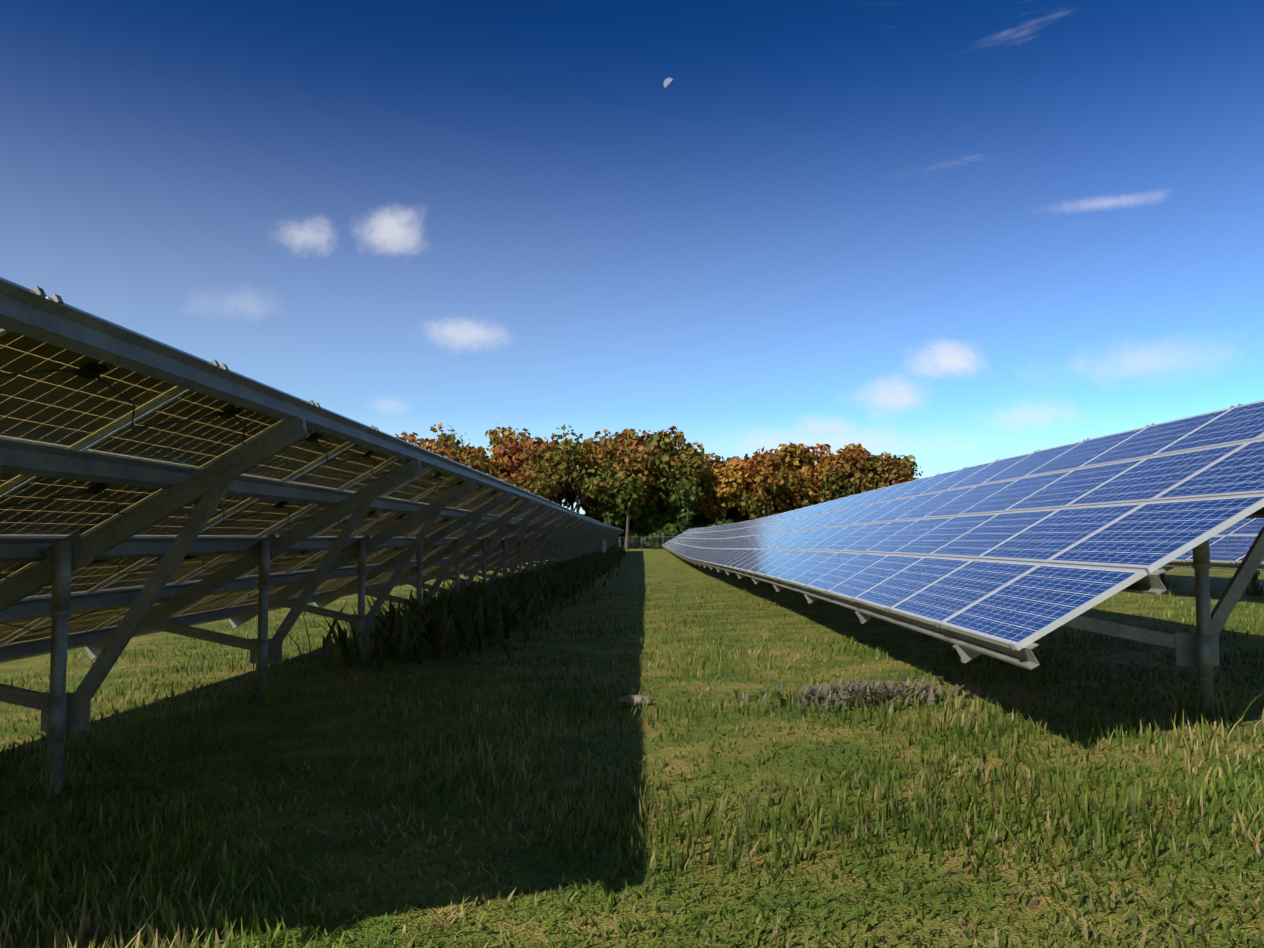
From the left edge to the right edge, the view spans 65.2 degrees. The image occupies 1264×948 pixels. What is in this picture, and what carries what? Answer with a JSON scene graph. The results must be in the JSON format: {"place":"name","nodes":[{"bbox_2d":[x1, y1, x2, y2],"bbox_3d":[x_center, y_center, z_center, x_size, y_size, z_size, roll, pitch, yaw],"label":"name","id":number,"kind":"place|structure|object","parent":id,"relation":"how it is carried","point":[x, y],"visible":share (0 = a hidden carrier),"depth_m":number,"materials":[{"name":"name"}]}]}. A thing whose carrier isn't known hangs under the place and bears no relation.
{"place":"outdoors","nodes":[
{"label":"outdoors","id":0,"kind":"place"},
{"bbox_2d":[0,547,1263,947],"bbox_3d":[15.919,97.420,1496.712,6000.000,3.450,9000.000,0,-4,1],"label":"ground","id":1,"kind":"structure","parent":0,"point":[632,567],"depth_m":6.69,"materials":[{"name":"green plant"}]},
{"bbox_2d":[0,277,622,793],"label":"solar row","id":2,"kind":"object","parent":1,"relation":"on","point":[148,485],"visible":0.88,"depth_m":7.84,"materials":[{"name":"grey glass"}]},
{"bbox_2d":[270,547,628,670],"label":"tall weeds","id":3,"kind":"object","parent":1,"relation":"on","point":[479,611],"visible":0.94,"depth_m":17.18,"materials":[{"name":"green plant"}]},
{"bbox_2d":[602,539,605,551],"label":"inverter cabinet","id":4,"kind":"object","parent":1,"relation":"on","point":[603,545],"visible":0.62,"depth_m":77.13,"materials":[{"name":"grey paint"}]},
{"bbox_2d":[618,695,651,706],"bbox_3d":[0.026,2.155,9.344,0.331,0.119,0.232,0,-4,1],"label":"rock","id":5,"kind":"object","parent":1,"relation":"on","point":[648,700],"visible":0.69,"depth_m":9.28,"materials":[{"name":"grey stone"}]},
{"bbox_2d":[11,570,1263,803],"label":"post tufts","id":6,"kind":"object","parent":1,"relation":"on","point":[49,788],"visible":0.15,"depth_m":7.59,"materials":[{"name":"green plant"}]},
{"bbox_2d":[617,536,675,549],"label":"fence","id":7,"kind":"object","parent":1,"relation":"on","point":[644,540],"visible":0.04,"depth_m":136.63,"materials":[{"name":"metal"}]},
{"bbox_2d":[395,423,922,548],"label":"treeline","id":8,"kind":"object","parent":1,"relation":"on","point":[796,472],"depth_m":153.64,"materials":[{"name":"plant"}]},
{"bbox_2d":[581,500,824,547],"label":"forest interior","id":9,"kind":"object","parent":1,"relation":"on","point":[696,518],"depth_m":172.51,"materials":[{"name":"green plant"}]},
{"bbox_2d":[730,665,1011,717],"bbox_3d":[2.118,2.038,9.214,2.575,0.253,1.889,1,-4,-17],"label":"weed patch","id":10,"kind":"object","parent":1,"relation":"on","point":[865,688],"visible":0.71,"depth_m":9.12,"materials":[{"name":"grey plant"}]},
{"bbox_2d":[662,400,1263,720],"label":"solar row","id":11,"kind":"object","parent":1,"relation":"on","point":[1011,560],"visible":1,"depth_m":9.41,"materials":[{"name":"blue glass"}]},
{"bbox_2d":[1159,518,1263,593],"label":"solar row","id":12,"kind":"object","parent":1,"relation":"on","point":[1229,547],"depth_m":19.38,"materials":[{"name":"blue glass"}]},
{"bbox_2d":[0,0,1263,513],"label":"sky","id":13,"kind":"structure","parent":0,"point":[949,235],"materials":[{"name":"blue"}]}
]}

